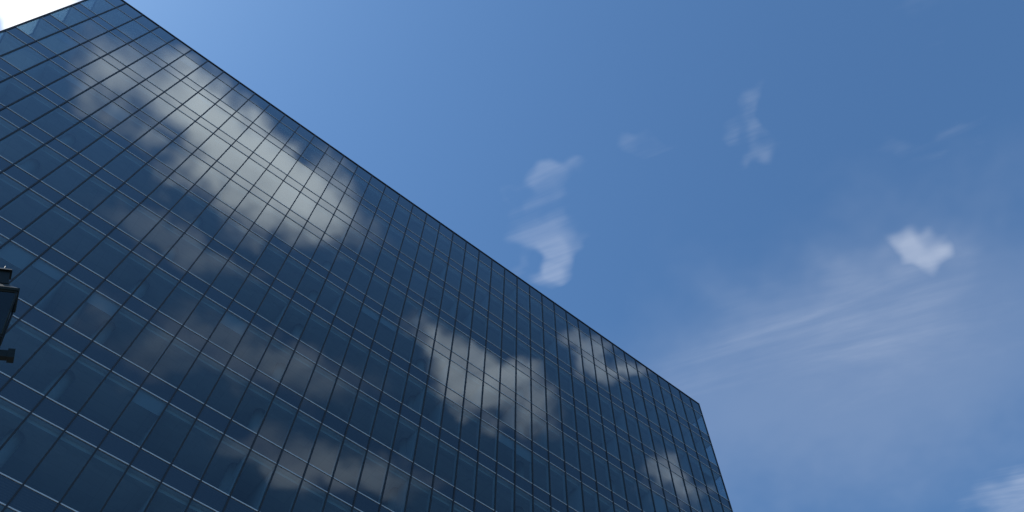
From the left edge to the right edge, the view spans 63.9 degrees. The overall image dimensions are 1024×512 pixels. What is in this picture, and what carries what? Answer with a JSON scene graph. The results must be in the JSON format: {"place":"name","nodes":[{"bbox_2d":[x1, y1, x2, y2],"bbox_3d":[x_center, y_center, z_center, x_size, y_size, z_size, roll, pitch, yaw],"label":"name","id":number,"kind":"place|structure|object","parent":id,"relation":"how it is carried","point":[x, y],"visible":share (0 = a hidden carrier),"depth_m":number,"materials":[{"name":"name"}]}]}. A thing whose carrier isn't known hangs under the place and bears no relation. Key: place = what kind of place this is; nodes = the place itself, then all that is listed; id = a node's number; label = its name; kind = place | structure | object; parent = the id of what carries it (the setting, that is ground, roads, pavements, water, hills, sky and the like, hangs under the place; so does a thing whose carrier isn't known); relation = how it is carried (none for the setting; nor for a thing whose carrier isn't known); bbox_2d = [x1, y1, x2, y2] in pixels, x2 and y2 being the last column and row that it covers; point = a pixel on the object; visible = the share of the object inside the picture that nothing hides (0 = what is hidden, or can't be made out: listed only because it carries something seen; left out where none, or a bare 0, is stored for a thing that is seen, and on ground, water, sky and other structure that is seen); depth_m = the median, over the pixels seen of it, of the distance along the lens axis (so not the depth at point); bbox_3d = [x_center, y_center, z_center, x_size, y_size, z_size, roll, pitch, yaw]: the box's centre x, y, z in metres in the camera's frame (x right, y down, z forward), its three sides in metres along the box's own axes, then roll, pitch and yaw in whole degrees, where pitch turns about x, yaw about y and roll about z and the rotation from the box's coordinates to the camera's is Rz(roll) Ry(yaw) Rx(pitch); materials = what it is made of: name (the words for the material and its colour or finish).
{"place":"outdoors","nodes":[
{"label":"outdoors","id":0,"kind":"place"},
{"bbox_2d":[0,0,1023,511],"label":"sky","id":1,"kind":"structure","parent":0,"point":[805,218],"materials":[{"name":"blue"}]},
{"label":"ground","id":2,"kind":"structure","parent":0,"visible":0},
{"bbox_2d":[0,0,732,511],"bbox_3d":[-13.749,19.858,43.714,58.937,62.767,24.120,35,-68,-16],"label":"building","id":3,"kind":"structure","parent":2,"relation":"on","point":[236,294],"depth_m":46.81,"materials":[{"name":"glass"}]},
{"bbox_3d":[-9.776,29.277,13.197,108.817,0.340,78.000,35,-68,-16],"label":"pavement","id":4,"kind":"structure","parent":0,"visible":0},
{"bbox_2d":[0,266,19,362],"bbox_3d":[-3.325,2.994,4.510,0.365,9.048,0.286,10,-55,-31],"label":"street lamp","id":5,"kind":"object","parent":4,"relation":"on","point":[9,295],"visible":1,"depth_m":7.25,"materials":[{"name":"black metal"}]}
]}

